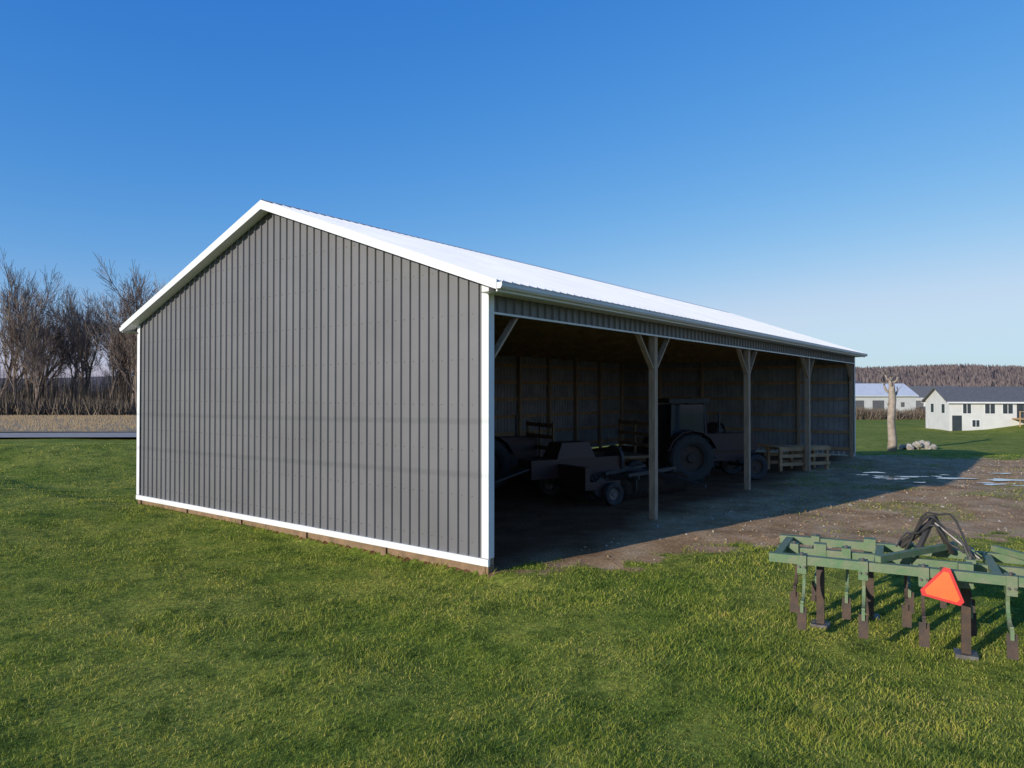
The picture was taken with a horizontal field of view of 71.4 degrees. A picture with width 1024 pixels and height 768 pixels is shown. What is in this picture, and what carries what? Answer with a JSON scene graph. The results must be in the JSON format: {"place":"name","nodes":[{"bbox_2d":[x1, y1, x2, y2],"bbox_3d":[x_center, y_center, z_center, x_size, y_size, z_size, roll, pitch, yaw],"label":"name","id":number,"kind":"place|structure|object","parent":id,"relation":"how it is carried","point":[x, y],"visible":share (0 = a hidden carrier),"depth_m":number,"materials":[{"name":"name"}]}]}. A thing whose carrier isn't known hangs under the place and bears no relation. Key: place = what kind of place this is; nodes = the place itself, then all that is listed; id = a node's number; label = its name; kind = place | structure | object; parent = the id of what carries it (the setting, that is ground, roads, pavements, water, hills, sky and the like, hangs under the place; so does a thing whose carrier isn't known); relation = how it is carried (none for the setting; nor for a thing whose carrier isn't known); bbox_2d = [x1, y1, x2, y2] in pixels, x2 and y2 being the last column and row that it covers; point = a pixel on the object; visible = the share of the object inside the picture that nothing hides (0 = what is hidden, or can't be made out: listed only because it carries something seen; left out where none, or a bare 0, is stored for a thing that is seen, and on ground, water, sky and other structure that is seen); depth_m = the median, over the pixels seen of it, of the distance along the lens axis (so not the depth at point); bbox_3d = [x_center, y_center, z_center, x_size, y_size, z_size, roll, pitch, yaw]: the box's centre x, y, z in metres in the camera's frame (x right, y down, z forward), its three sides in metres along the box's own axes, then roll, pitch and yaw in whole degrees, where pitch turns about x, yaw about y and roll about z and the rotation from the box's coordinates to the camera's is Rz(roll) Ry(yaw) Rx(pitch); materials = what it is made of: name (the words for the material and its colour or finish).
{"place":"outdoors","nodes":[
{"label":"outdoors","id":0,"kind":"place"},
{"bbox_2d":[0,414,136,431],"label":"corn stubble field","id":1,"kind":"structure","parent":0,"point":[3,429],"depth_m":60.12,"materials":[{"name":"beige plant"}]},
{"bbox_2d":[0,432,136,436],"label":"country road","id":2,"kind":"structure","parent":0,"point":[126,434],"depth_m":46.95,"materials":[{"name":"grey asphalt"}]},
{"bbox_2d":[0,373,1019,395],"bbox_3d":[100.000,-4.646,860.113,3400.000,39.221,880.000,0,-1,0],"label":"wooded hills","id":3,"kind":"structure","parent":0,"point":[102,378],"depth_m":640.00,"materials":[{"name":"brown plant"}]},
{"bbox_2d":[855,363,1023,386],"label":"hillside woods","id":4,"kind":"object","parent":3,"relation":"on","point":[973,375],"visible":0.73,"depth_m":626.06,"materials":[{"name":"brown plant"}]},
{"bbox_2d":[0,419,1023,767],"bbox_3d":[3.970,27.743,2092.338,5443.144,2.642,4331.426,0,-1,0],"label":"ground","id":5,"kind":"structure","parent":0,"point":[564,525],"depth_m":9.14,"materials":[{"name":"green plant"}]},
{"bbox_2d":[0,355,135,409],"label":"woodland saplings","id":6,"kind":"object","parent":5,"relation":"on","point":[58,386],"visible":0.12,"depth_m":96.22,"materials":[{"name":"brown plant"}]},
{"bbox_2d":[0,386,136,414],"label":"woodland undergrowth","id":7,"kind":"object","parent":5,"relation":"on","point":[21,407],"visible":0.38,"depth_m":88.08,"materials":[{"name":"brown plant"}]},
{"bbox_2d":[0,248,169,410],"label":"distant trees","id":8,"kind":"object","parent":5,"relation":"on","point":[122,348],"visible":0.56,"depth_m":93.78,"materials":[{"name":"brown plant"}]},
{"bbox_2d":[119,199,867,574],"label":"pole barn","id":9,"kind":"structure","parent":5,"relation":"on","point":[303,373],"depth_m":15.23,"materials":[{"name":"grey metal"}]},
{"bbox_2d":[494,415,551,490],"bbox_3d":[-0.338,2.090,22.075,3.748,2.249,2.150,0,-1,-30],"label":"farm tractor","id":10,"kind":"object","parent":5,"relation":"on","point":[509,451],"visible":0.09,"depth_m":21.95,"materials":[{"name":"metal"}]},
{"bbox_2d":[494,441,647,505],"bbox_3d":[1.925,2.358,19.294,5.432,1.550,2.580,0,-1,-32],"label":"hay baler","id":11,"kind":"object","parent":5,"relation":"on","point":[574,466],"visible":0.99,"depth_m":18.92,"materials":[{"name":"metal"}]},
{"bbox_2d":[526,419,648,487],"bbox_3d":[2.940,2.178,23.161,4.610,2.000,2.000,0,-1,-24],"label":"farm wagon","id":12,"kind":"object","parent":5,"relation":"on","point":[633,458],"visible":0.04,"depth_m":22.98,"materials":[{"name":"wood"}]},
{"bbox_2d":[600,464,706,499],"bbox_3d":[4.048,2.771,19.979,2.954,0.720,2.704,-1,-1,38],"label":"disc harrow","id":13,"kind":"object","parent":5,"relation":"on","point":[634,484],"visible":0.66,"depth_m":19.61,"materials":[{"name":"metal"}]},
{"bbox_2d":[640,398,767,481],"bbox_3d":[6.516,1.863,24.121,3.748,2.749,2.150,0,-1,-14],"label":"farm tractor","id":14,"kind":"object","parent":5,"relation":"on","point":[690,447],"visible":0.84,"depth_m":23.37,"materials":[{"name":"metal"}]},
{"bbox_2d":[707,422,725,432],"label":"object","id":15,"kind":"object","parent":14,"relation":"attached to","point":[712,427],"visible":0.09,"depth_m":28.80,"materials":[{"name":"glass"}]},
{"bbox_2d":[713,450,756,467],"bbox_3d":[8.899,2.878,27.357,2.237,0.794,1.516,0,-1,-23],"label":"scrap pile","id":16,"kind":"object","parent":5,"relation":"on","point":[716,463],"visible":0.06,"depth_m":27.35,"materials":[{"name":"metal"}]},
{"bbox_2d":[764,444,830,470],"bbox_3d":[10.800,2.777,26.969,2.300,0.890,0.860,0,-1,-18],"label":"wooden feed rack","id":17,"kind":"object","parent":5,"relation":"on","point":[790,462],"visible":0.97,"depth_m":26.78,"materials":[{"name":"brown wood"}]},
{"bbox_2d":[855,396,915,412],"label":"walls","id":18,"kind":"structure","parent":5,"relation":"on","point":[909,402],"depth_m":151.21,"materials":[{"name":"white paint"}]},
{"bbox_2d":[855,400,904,409],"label":"doors and windows","id":19,"kind":"structure","parent":18,"relation":"attached to","point":[877,404],"depth_m":150.66,"materials":[{"name":"grey"}]},
{"bbox_2d":[855,383,918,395],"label":"roof","id":20,"kind":"structure","parent":18,"relation":"on","point":[869,389],"depth_m":152.76,"materials":[{"name":"white metal"}]},
{"bbox_2d":[855,396,887,396],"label":"eave trim","id":21,"kind":"structure","parent":20,"relation":"attached to","point":[871,396],"depth_m":150.15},
{"bbox_2d":[879,369,900,451],"bbox_3d":[29.308,2.097,55.117,1.686,6.802,1.248,0,-1,0],"label":"pollarded tree","id":22,"kind":"object","parent":5,"relation":"on","point":[892,435],"visible":0.98,"depth_m":54.77,"materials":[{"name":"brown plant"}]},
{"bbox_2d":[855,405,925,419],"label":"hedgerow","id":23,"kind":"object","parent":5,"relation":"on","point":[877,414],"visible":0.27,"depth_m":118.54,"materials":[{"name":"brown plant"}]},
{"bbox_2d":[769,512,1023,660],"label":"field cultivator","id":24,"kind":"object","parent":5,"relation":"on","point":[903,558],"visible":0.99,"depth_m":8.39,"materials":[{"name":"green paint"}]},
{"bbox_2d":[898,440,936,449],"bbox_3d":[32.080,4.899,56.452,3.116,0.888,1.473,0,-1,-6],"label":"rock pile","id":25,"kind":"object","parent":5,"relation":"on","point":[921,444],"visible":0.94,"depth_m":56.14,"materials":[{"name":"stone"}]},
{"bbox_2d":[839,472,1023,485],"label":"puddles","id":26,"kind":"object","parent":5,"relation":"on","point":[939,477],"visible":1,"depth_m":23.73,"materials":[{"name":"liquid"}]},
{"bbox_2d":[925,390,1023,430],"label":"walls","id":27,"kind":"structure","parent":5,"relation":"on","point":[936,419],"depth_m":81.67,"materials":[{"name":"white paint"}]},
{"bbox_2d":[921,387,1023,401],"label":"roof","id":28,"kind":"structure","parent":27,"relation":"on","point":[981,394],"depth_m":82.86,"materials":[{"name":"grey"}]},
{"bbox_2d":[947,402,1023,403],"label":"eave trim","id":29,"kind":"structure","parent":28,"relation":"attached to","point":[991,402],"depth_m":80.76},
{"bbox_2d":[931,403,1013,427],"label":"window frames","id":30,"kind":"structure","parent":27,"relation":"attached to","point":[971,411],"depth_m":81.50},
{"bbox_2d":[931,404,1023,430],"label":"window glass","id":31,"kind":"object","parent":27,"relation":"attached to","point":[957,419],"visible":0.96,"depth_m":81.45,"materials":[{"name":"black glass"}]},
{"bbox_2d":[1012,411,1023,426],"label":"porch","id":32,"kind":"object","parent":5,"relation":"on","point":[1019,418],"visible":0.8,"depth_m":79.22,"materials":[{"name":"beige wood"}]},
{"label":"walls","id":33,"kind":"object","parent":5,"relation":"on","visible":0},
{"bbox_2d":[916,400,923,410],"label":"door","id":34,"kind":"structure","parent":33,"relation":"attached to","point":[919,403],"depth_m":168.66,"materials":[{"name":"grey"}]},
{"bbox_2d":[907,386,957,397],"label":"roof","id":35,"kind":"structure","parent":33,"relation":"on","point":[922,391],"depth_m":170.95,"materials":[{"name":"grey"}]},
{"bbox_2d":[0,443,1023,767],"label":"lawn grass","id":36,"kind":"structure","parent":0,"point":[960,729],"depth_m":7.97,"materials":[{"name":"green plant"}]},
{"bbox_2d":[0,0,1023,377],"label":"sky","id":37,"kind":"structure","parent":0,"point":[845,173],"materials":[{"name":"blue"}]},
{"bbox_2d":[578,457,1023,570],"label":"gravel","id":38,"kind":"structure","parent":0,"point":[783,511],"depth_m":19.04,"materials":[{"name":"grey gravel"}]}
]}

